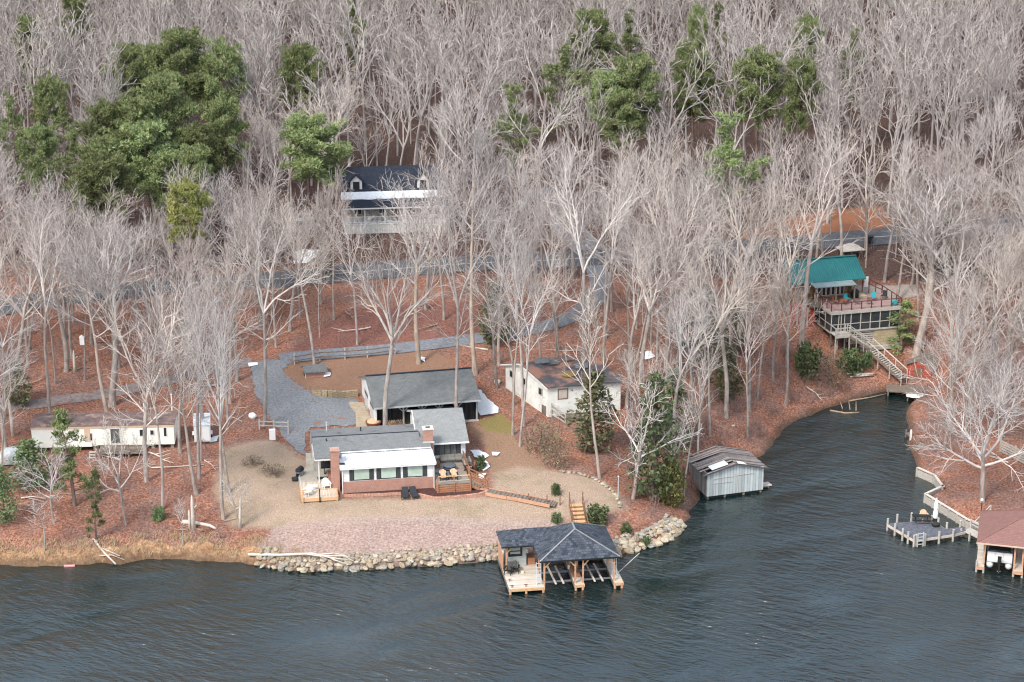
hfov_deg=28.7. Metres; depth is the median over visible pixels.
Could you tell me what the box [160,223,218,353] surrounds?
bare tree
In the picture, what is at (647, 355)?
snow patch
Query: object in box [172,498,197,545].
bare tree
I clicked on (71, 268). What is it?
bare tree
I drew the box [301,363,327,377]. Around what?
pump shed
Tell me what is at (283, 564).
boulder
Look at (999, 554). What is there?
pontoon boat
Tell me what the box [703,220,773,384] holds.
bare tree
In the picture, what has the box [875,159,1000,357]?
bare tree
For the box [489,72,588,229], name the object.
bare tree
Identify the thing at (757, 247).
bare tree
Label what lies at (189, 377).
bare tree
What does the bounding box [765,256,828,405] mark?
bare tree
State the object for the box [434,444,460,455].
window
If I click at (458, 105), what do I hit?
bare tree
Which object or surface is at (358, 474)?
window
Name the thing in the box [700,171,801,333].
bare tree
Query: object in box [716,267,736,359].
bare tree
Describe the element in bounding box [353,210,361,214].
window
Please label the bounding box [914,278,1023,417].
bare tree
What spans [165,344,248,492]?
bare tree
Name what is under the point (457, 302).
bare tree
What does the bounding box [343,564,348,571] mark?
boulder
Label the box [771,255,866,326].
teal roof house
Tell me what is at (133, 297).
bare tree
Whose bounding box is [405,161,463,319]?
bare tree
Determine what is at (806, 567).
lake water
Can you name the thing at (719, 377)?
cedar tree
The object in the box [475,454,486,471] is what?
evergreen shrub
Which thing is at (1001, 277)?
bare tree
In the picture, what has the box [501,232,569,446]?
bare tree
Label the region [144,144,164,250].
bare tree
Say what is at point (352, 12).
pine tree
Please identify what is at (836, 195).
bare tree
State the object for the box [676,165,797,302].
bare tree
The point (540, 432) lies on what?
bare shrub
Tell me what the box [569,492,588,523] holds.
hillside stairs
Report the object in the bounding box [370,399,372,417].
garage door
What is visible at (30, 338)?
bare tree
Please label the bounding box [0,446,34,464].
covered car
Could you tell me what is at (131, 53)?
pine tree
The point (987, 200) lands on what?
bare tree
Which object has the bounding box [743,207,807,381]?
bare tree
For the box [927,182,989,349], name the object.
bare tree
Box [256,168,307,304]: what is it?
bare tree
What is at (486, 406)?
tarp-covered boat
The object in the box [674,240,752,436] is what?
bare tree
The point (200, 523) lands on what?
fallen log
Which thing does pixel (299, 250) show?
bare tree
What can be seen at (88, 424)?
mobile home
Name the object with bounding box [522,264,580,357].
bare tree
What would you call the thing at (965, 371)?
bare tree
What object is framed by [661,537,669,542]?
boulder
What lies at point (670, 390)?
evergreen tree
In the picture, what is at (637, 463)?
bare tree
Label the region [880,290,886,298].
patio chair
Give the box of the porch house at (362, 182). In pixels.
[339,164,446,233]
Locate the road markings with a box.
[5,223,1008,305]
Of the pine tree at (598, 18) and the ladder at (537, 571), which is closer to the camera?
the ladder at (537, 571)
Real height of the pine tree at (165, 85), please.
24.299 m
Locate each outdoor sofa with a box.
[440,453,462,462]
[462,456,471,466]
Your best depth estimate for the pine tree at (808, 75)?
263.74 m
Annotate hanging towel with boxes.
[864,276,868,286]
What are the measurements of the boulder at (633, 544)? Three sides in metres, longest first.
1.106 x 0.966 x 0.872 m
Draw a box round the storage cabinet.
[269,428,275,439]
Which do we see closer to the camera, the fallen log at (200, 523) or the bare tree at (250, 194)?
the fallen log at (200, 523)
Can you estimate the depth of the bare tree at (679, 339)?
203.18 m
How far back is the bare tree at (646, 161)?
250.47 m
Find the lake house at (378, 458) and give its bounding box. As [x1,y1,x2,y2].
[298,407,468,493]
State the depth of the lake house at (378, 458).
201.64 m
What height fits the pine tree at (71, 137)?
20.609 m
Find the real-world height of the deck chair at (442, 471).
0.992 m
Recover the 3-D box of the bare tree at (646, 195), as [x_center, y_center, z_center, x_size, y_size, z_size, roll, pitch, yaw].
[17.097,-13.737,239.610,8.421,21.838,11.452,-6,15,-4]
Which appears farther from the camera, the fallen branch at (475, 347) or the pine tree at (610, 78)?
the pine tree at (610, 78)
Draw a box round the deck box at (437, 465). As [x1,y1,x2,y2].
[434,461,439,468]
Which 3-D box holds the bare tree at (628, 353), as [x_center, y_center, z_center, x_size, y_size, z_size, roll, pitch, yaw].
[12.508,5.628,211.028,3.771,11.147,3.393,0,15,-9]
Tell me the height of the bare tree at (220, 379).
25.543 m
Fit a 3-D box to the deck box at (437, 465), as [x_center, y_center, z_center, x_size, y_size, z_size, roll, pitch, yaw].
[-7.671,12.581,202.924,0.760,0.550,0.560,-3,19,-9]
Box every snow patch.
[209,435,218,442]
[248,362,257,365]
[294,249,317,262]
[470,450,488,457]
[640,351,654,358]
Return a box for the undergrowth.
[0,104,1023,540]
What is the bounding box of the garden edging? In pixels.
[344,488,487,499]
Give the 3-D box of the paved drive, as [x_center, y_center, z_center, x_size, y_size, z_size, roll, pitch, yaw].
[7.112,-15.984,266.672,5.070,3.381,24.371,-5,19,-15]
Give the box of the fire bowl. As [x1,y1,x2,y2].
[365,418,380,425]
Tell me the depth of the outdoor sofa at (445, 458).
204.34 m
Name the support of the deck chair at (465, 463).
on the cedar deck at (464, 482)
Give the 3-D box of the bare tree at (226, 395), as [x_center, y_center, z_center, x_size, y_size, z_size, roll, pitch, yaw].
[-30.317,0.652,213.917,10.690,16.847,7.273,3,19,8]
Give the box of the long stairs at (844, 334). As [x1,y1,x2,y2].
[830,323,907,385]
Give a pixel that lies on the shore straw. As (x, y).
(124, 546)
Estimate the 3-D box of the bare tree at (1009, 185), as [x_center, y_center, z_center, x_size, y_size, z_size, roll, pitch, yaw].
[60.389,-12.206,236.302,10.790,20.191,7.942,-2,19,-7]
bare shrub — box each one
[521,419,562,456]
[538,431,572,470]
[806,353,850,388]
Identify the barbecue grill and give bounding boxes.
[295,465,303,476]
[321,461,330,473]
[850,288,858,298]
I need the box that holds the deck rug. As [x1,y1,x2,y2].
[434,470,448,473]
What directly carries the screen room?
on the ground
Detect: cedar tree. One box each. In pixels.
[1,361,33,405]
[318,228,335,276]
[476,278,513,346]
[565,369,619,451]
[672,283,728,360]
[706,344,745,399]
[714,300,749,349]
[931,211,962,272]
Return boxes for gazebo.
[835,243,864,257]
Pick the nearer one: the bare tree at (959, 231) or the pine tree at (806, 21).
the bare tree at (959, 231)
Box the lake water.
[0,391,1023,681]
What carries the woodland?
on the ground
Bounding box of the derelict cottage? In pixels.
[500,355,623,416]
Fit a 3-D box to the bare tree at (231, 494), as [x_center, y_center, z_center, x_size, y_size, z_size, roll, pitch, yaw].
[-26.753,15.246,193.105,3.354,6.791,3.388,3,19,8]
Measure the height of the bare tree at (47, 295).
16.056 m
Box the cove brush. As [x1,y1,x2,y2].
[621,310,973,507]
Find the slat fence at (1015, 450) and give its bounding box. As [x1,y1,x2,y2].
[999,438,1023,463]
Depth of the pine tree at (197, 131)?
248.75 m
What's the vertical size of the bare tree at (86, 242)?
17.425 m
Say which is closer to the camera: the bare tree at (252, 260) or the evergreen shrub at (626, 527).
the evergreen shrub at (626, 527)
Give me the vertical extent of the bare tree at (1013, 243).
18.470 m
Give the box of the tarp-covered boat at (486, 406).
[478,390,498,414]
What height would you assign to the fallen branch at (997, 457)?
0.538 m
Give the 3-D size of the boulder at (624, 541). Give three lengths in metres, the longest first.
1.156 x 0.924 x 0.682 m
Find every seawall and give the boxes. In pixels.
[915,467,944,490]
[923,485,978,530]
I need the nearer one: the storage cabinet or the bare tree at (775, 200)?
the storage cabinet
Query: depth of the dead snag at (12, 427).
211.12 m
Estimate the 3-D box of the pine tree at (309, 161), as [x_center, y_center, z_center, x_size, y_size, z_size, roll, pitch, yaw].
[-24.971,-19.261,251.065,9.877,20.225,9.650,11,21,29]
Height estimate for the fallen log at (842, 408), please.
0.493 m
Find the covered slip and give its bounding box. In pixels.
[975,509,1023,577]
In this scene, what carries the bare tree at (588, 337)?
on the ground
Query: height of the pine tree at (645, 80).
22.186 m
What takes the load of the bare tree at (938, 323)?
on the ground
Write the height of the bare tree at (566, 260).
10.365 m
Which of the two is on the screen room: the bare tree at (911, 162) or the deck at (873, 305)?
the deck at (873, 305)
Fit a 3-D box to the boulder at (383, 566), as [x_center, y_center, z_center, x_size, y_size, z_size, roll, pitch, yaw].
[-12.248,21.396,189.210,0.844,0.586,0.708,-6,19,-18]
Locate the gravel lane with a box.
[278,265,608,363]
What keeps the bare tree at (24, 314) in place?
on the ground
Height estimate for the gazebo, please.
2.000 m
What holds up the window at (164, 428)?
in the mobile home
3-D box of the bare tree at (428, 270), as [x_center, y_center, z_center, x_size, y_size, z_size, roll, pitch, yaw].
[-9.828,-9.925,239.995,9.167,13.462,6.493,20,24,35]
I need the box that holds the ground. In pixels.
[0,0,1023,571]
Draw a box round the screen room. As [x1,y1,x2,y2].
[815,307,899,350]
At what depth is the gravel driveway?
218.67 m
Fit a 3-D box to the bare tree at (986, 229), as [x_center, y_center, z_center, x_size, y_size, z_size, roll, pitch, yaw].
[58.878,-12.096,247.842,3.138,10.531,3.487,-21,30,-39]
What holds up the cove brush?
on the ground
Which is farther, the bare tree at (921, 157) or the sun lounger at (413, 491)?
the bare tree at (921, 157)
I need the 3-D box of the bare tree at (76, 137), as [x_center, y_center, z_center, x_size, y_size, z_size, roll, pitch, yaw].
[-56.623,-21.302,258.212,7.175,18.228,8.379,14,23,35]
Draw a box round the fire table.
[443,462,455,471]
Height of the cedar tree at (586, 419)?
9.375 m
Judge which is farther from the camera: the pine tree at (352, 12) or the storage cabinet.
the pine tree at (352, 12)
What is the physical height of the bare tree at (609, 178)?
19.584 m
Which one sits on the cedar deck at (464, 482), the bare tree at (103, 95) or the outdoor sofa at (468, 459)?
the outdoor sofa at (468, 459)
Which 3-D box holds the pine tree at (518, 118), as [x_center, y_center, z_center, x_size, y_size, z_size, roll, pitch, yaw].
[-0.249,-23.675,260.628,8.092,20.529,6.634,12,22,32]
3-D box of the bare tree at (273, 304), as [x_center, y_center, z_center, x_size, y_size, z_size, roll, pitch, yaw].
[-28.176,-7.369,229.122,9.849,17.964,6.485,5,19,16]
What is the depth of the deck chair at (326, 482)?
199.11 m
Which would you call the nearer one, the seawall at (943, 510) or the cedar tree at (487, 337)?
the seawall at (943, 510)
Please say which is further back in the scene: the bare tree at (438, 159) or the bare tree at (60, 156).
the bare tree at (60, 156)
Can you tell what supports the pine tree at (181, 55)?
on the ground
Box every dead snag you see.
[8,400,15,436]
[73,350,77,372]
[188,510,190,529]
[191,495,196,530]
[239,497,244,528]
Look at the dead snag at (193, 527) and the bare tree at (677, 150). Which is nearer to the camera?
the dead snag at (193, 527)
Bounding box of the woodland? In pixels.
[0,0,1023,223]
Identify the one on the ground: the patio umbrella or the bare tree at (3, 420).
the bare tree at (3, 420)
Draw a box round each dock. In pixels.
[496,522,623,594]
[886,383,927,400]
[905,429,911,440]
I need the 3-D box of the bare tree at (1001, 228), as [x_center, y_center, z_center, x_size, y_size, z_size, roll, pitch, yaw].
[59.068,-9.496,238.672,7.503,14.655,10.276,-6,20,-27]
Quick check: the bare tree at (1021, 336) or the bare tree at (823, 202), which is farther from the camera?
the bare tree at (823, 202)
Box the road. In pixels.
[0,214,1023,314]
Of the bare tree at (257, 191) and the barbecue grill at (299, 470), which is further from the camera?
the bare tree at (257, 191)
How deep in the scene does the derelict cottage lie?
217.34 m
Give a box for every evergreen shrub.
[151,506,165,522]
[241,454,263,467]
[256,463,284,477]
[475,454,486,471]
[550,512,561,523]
[551,483,560,495]
[584,503,609,524]
[619,521,632,533]
[640,536,651,546]
[655,458,687,507]
[792,340,822,381]
[836,346,866,376]
[859,351,872,369]
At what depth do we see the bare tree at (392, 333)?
206.89 m
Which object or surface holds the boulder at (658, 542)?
on the ground
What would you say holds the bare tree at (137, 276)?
on the ground
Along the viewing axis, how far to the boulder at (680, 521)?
198.19 m
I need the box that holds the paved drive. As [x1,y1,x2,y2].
[525,187,604,249]
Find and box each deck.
[299,475,338,503]
[434,451,486,492]
[813,278,901,314]
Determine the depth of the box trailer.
209.45 m
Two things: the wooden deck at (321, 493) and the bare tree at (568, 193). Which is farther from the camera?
the bare tree at (568, 193)
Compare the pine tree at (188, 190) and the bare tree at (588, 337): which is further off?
the pine tree at (188, 190)
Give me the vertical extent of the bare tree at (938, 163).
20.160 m
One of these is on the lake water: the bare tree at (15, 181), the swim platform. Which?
the swim platform
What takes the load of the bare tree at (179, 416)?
on the ground
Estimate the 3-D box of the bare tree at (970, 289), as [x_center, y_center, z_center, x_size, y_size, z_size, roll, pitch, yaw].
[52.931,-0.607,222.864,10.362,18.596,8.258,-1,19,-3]
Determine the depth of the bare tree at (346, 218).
235.78 m
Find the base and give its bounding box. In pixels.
[932,522,939,526]
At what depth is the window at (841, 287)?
242.96 m
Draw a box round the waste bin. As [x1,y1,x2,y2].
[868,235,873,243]
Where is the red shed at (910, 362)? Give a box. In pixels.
[904,351,939,377]
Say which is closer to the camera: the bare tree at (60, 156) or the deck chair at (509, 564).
the deck chair at (509, 564)
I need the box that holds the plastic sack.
[248,412,256,419]
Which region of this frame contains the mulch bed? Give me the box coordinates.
[343,488,483,496]
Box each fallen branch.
[19,496,45,514]
[148,450,172,463]
[331,326,370,331]
[410,323,437,328]
[450,342,487,349]
[987,443,1009,463]
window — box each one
[163,427,166,436]
[349,468,373,480]
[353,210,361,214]
[376,467,400,478]
[403,465,426,477]
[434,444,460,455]
[538,387,541,395]
[558,388,567,399]
[822,288,825,295]
[826,287,830,295]
[831,287,834,294]
[840,286,843,293]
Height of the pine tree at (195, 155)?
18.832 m
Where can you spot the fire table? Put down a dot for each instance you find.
(448, 466)
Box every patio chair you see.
[871,292,875,299]
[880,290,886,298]
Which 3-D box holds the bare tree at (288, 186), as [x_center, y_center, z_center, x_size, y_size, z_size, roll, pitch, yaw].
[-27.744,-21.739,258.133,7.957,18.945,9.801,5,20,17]
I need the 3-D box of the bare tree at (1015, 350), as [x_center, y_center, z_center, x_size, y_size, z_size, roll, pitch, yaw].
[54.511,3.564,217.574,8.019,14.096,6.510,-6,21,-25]
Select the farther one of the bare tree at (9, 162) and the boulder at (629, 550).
the bare tree at (9, 162)
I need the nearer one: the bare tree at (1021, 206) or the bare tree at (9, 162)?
the bare tree at (1021, 206)
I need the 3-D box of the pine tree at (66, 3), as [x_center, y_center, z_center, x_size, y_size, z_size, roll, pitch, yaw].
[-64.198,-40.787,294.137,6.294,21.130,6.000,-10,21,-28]
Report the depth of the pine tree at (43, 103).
259.38 m
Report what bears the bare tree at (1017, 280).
on the ground
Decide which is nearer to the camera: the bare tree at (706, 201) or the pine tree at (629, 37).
the bare tree at (706, 201)
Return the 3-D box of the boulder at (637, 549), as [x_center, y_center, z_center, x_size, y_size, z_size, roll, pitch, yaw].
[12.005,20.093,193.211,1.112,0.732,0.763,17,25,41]
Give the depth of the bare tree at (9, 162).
253.99 m
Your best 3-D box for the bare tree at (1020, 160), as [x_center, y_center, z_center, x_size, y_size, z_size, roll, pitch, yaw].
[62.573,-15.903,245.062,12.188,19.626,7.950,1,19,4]
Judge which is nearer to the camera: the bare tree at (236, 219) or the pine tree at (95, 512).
the pine tree at (95, 512)
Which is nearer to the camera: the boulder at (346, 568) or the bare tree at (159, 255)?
the boulder at (346, 568)
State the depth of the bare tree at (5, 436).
205.96 m
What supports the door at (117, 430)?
in the mobile home
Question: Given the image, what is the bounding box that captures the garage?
[349,367,480,426]
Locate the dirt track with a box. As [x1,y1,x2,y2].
[0,357,252,409]
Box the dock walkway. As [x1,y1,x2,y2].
[960,519,978,545]
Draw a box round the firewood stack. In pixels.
[388,418,405,424]
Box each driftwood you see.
[92,538,123,564]
[248,552,356,564]
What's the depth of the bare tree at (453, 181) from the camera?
257.89 m
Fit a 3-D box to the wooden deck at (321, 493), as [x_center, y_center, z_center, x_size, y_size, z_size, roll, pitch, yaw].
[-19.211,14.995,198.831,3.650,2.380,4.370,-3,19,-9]
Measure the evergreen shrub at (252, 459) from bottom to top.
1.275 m
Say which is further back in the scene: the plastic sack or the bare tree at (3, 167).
the bare tree at (3, 167)
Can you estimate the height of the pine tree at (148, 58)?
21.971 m
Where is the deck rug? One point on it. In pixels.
(437, 472)
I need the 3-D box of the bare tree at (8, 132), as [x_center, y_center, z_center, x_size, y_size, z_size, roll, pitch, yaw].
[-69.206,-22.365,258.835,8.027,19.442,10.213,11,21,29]
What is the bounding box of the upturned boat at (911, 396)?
[906,394,923,397]
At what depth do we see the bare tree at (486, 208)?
235.36 m
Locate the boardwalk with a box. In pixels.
[485,488,560,507]
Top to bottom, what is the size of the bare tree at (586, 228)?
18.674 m
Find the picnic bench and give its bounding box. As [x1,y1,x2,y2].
[912,514,931,521]
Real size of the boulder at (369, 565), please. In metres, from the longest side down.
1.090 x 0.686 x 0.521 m
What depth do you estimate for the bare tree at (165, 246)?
231.60 m
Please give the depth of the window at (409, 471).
199.31 m
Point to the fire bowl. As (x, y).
(371, 422)
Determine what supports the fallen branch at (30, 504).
on the ground
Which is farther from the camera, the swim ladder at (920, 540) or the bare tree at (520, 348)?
the bare tree at (520, 348)
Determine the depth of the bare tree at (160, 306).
225.94 m
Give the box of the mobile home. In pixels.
[30,411,177,449]
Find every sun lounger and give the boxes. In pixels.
[401,486,408,499]
[409,486,419,498]
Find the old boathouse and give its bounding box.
[683,445,771,498]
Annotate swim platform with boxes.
[886,512,965,546]
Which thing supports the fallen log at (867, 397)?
on the ground
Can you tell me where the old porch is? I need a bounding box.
[89,444,142,458]
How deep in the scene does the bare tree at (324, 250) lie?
231.80 m
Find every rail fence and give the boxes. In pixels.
[258,419,288,433]
[293,346,395,364]
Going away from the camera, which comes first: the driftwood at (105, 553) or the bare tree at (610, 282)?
the driftwood at (105, 553)
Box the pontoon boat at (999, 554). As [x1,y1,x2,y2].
[986,545,1012,572]
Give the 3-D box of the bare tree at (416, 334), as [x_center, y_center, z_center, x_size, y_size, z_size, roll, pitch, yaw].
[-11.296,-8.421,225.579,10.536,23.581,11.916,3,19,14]
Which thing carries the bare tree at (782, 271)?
on the ground
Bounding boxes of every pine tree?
[0,90,31,254]
[10,12,60,148]
[14,121,62,262]
[26,70,66,178]
[44,123,94,275]
[48,78,81,238]
[50,407,96,506]
[53,0,95,115]
[56,147,139,307]
[75,97,127,251]
[75,127,131,279]
[82,466,106,539]
[100,41,144,190]
[101,86,171,266]
[109,119,179,279]
[132,41,173,113]
[135,70,206,251]
[137,150,190,286]
[148,25,219,134]
[165,177,213,358]
[170,142,216,285]
[178,120,227,261]
[193,35,250,214]
[204,95,251,251]
[273,40,326,195]
[278,109,353,257]
[339,0,369,127]
[486,83,542,231]
[538,43,594,192]
[568,7,617,155]
[581,67,626,204]
[597,86,646,191]
[609,8,642,161]
[612,49,664,209]
[669,39,712,194]
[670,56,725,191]
[684,1,709,136]
[692,110,774,286]
[707,3,731,92]
[723,44,787,207]
[779,55,826,210]
[789,13,825,146]
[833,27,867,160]
[885,299,918,354]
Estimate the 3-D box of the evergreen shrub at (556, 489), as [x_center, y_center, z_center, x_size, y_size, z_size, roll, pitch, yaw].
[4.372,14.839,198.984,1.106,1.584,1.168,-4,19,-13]
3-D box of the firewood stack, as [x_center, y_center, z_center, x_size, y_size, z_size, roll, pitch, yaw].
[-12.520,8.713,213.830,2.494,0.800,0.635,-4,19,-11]
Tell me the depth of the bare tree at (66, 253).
235.44 m
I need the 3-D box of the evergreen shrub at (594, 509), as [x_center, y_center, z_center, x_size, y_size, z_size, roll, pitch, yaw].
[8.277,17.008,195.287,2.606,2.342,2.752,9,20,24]
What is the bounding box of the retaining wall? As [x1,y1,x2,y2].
[312,388,357,397]
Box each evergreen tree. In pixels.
[0,465,21,523]
[4,438,57,490]
[624,370,685,500]
[648,366,700,453]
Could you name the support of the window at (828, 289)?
in the teal roof house at (832, 276)
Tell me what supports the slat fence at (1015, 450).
on the ground
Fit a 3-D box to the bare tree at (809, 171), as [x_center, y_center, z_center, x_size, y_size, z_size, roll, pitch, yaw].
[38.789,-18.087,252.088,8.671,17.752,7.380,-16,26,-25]
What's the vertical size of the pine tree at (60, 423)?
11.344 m
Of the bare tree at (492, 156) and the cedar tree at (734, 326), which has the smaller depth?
the cedar tree at (734, 326)
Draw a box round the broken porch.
[551,403,601,422]
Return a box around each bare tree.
[0,87,28,218]
[0,95,16,159]
[0,117,81,255]
[0,130,45,252]
[0,136,46,222]
[0,139,15,186]
[0,144,15,201]
[0,157,20,268]
[0,185,65,335]
[0,205,57,366]
[0,212,26,447]
[0,212,109,389]
[0,217,27,360]
[0,278,50,417]
[0,317,23,423]
[0,345,38,402]
[0,350,41,466]
[1,177,63,322]
[3,196,99,371]
[4,238,60,349]
[7,194,74,412]
[8,169,116,337]
[9,436,71,523]
[10,163,31,225]
[23,186,99,358]
[23,497,57,550]
[26,109,98,262]
[29,228,145,411]
[29,255,77,383]
[31,122,73,225]
[46,203,103,321]
[49,172,145,345]
[52,210,169,406]
[54,108,87,228]
[59,208,153,368]
[64,237,105,379]
[65,72,125,156]
[72,216,144,353]
[72,248,215,482]
[84,401,157,524]
[87,212,157,325]
[97,191,171,312]
[106,202,166,346]
[115,256,182,393]
[115,289,179,391]
[121,319,186,507]
[127,156,152,244]
[130,322,217,495]
[131,204,218,315]
[143,280,208,453]
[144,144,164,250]
[147,218,223,331]
[147,280,170,356]
[155,289,206,400]
[160,160,248,321]
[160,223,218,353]
[161,286,241,477]
[164,249,235,418]
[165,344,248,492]
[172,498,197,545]
[173,270,270,422]
[176,339,200,417]
[178,281,250,519]
[181,286,216,460]
[187,164,257,337]
[193,255,264,403]
[195,192,269,356]
[196,253,212,345]
[198,238,281,381]
[207,192,336,426]
[209,167,286,287]
[218,468,252,527]
[223,182,294,330]
[226,117,302,262]
[229,154,254,202]
[230,209,309,346]
[231,200,265,301]
[236,94,285,223]
[242,110,283,234]
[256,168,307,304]
[259,201,331,331]
[264,194,346,363]
[266,100,312,233]
[267,204,329,317]
[292,228,311,295]
[294,185,351,304]
[296,79,372,227]
[303,162,354,319]
[307,240,332,337]
[317,204,382,344]
[328,212,469,424]
[372,161,461,364]
[400,133,461,279]
[400,207,467,310]
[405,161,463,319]
[406,152,510,407]
[420,122,520,375]
[421,77,514,233]
[421,193,486,300]
[426,148,468,248]
[444,160,499,287]
[446,255,531,388]
[458,180,543,318]
[458,190,550,365]
[460,183,505,297]
[473,120,504,229]
[479,223,544,434]
[481,211,543,426]
[481,279,552,404]
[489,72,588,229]
[498,136,556,280]
[500,147,559,314]
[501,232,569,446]
[507,166,561,291]
[508,238,553,357]
[508,245,530,353]
[513,136,564,277]
[519,185,588,351]
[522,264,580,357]
[528,187,592,329]
[533,130,590,293]
[538,115,655,362]
[538,172,615,325]
[539,128,611,279]
[553,285,632,478]
[558,235,578,306]
[561,184,640,339]
[566,148,643,361]
[570,125,651,272]
[575,192,636,311]
[579,285,610,361]
[580,214,651,351]
[581,142,654,278]
[581,280,610,355]
[590,154,657,301]
[594,378,703,499]
[602,156,753,372]
[602,207,707,385]
[602,224,676,408]
[606,125,670,255]
[610,202,677,328]
[613,340,682,449]
[615,343,646,436]
[618,139,686,313]
[625,259,684,370]
[631,194,686,361]
[633,157,695,278]
[633,215,688,343]
[637,152,725,283]
[640,173,719,332]
[642,134,684,230]
[642,277,741,415]
[643,273,726,454]
[646,284,694,395]
[651,402,700,493]
[652,200,783,418]
[657,190,739,365]
[658,278,720,422]
[663,332,728,454]
[666,168,699,266]
[668,138,734,283]
[668,203,721,335]
[668,222,708,311]
[671,254,725,388]
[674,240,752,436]
[674,353,714,501]
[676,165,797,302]
[677,164,738,284]
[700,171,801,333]
[702,134,725,232]
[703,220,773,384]
[707,141,776,265]
[707,166,741,273]
[715,175,755,267]
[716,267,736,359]
[718,264,775,411]
[723,294,782,436]
[735,132,878,346]
[739,278,792,399]
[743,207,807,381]
[743,219,766,300]
[753,163,830,366]
[755,166,804,282]
[760,141,804,257]
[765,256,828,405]
[767,238,803,335]
[770,158,786,261]
[775,178,835,258]
[789,131,843,256]
[792,137,850,257]
[799,118,862,255]
[821,111,908,256]
[824,186,844,233]
[848,133,931,282]
[850,170,889,267]
[873,173,953,320]
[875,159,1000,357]
[880,169,939,300]
[881,164,910,257]
[886,135,950,270]
[892,174,950,285]
[892,341,1023,502]
[897,206,957,339]
[904,305,1010,451]
[905,264,993,426]
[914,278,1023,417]
[919,209,1009,381]
[921,138,1002,282]
[925,107,1006,246]
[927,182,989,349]
[928,134,971,261]
[935,329,992,441]
[936,255,998,367]
[939,93,1023,243]
[940,197,986,271]
[941,275,980,383]
[942,201,1000,336]
[943,164,1014,295]
[946,256,1023,406]
[948,141,1006,257]
[951,326,1023,439]
[962,216,1023,350]
[971,231,1023,377]
[972,236,1023,397]
[977,147,1023,282]
[980,209,1023,315]
[980,211,998,266]
[982,316,1023,428]
[986,153,1023,287]
[990,289,1023,342]
[990,327,1012,416]
[996,140,1023,238]
[997,167,1023,322]
[998,218,1023,280]
[999,229,1023,352]
[1004,200,1019,232]
[1005,141,1023,211]
[1007,280,1023,329]
[1011,164,1023,212]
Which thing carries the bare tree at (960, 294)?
on the ground
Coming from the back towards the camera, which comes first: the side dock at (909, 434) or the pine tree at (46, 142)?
the pine tree at (46, 142)
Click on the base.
(935, 524)
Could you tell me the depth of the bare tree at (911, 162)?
245.55 m
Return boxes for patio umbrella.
[932,497,937,521]
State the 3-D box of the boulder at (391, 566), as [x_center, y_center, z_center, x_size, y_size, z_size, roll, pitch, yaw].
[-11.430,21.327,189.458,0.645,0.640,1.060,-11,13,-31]
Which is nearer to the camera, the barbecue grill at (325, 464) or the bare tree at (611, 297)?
the barbecue grill at (325, 464)
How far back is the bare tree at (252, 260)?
242.50 m
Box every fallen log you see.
[151,464,203,467]
[181,520,215,529]
[830,400,858,413]
[849,392,892,401]
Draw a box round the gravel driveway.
[250,359,357,454]
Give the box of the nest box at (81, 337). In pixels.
[79,335,84,344]
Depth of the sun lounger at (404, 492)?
198.35 m
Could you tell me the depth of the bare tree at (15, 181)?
253.27 m
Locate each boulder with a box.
[278,565,283,570]
[279,561,288,566]
[300,567,307,572]
[334,561,344,566]
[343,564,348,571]
[344,558,352,564]
[349,565,359,572]
[366,562,373,568]
[379,564,386,569]
[388,563,394,568]
[405,561,411,566]
[407,556,413,562]
[427,561,433,566]
[433,561,441,566]
[444,560,452,565]
[447,556,454,560]
[468,555,474,560]
[478,556,484,561]
[615,544,622,550]
[620,539,628,544]
[624,547,633,553]
[628,541,637,547]
[631,535,639,541]
[634,546,640,551]
[647,542,655,547]
[652,539,662,546]
[656,528,664,533]
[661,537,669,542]
[662,533,674,540]
[672,528,682,536]
[676,519,684,524]
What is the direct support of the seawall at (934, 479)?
on the ground
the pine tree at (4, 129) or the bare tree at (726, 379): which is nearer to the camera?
the bare tree at (726, 379)
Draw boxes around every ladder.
[536,562,540,584]
[917,532,923,546]
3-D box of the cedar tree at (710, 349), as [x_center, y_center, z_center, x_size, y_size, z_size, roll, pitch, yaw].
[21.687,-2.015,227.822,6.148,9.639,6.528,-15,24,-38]
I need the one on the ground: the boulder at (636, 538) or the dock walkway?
the boulder at (636, 538)
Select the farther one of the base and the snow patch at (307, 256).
the snow patch at (307, 256)
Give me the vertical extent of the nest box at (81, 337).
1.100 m
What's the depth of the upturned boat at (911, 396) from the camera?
232.03 m
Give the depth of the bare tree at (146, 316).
215.56 m
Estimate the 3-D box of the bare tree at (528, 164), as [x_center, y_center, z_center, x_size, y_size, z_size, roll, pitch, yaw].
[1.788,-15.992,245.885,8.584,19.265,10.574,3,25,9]
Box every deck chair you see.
[302,484,312,496]
[321,478,331,488]
[438,469,447,480]
[449,468,458,480]
[464,460,472,470]
[503,562,513,575]
[510,560,519,573]
[919,509,928,521]
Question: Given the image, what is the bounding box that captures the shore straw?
[0,529,305,567]
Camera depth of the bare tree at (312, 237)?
238.55 m
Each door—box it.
[110,428,120,443]
[364,386,367,410]
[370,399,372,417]
[391,209,398,217]
[542,405,545,415]
[913,367,923,377]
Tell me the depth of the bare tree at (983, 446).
198.84 m
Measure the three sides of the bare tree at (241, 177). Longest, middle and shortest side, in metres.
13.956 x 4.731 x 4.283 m
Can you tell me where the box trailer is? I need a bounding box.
[192,413,212,441]
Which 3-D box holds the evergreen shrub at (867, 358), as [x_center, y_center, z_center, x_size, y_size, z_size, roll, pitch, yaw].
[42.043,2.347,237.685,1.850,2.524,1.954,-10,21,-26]
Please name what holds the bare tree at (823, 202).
on the ground

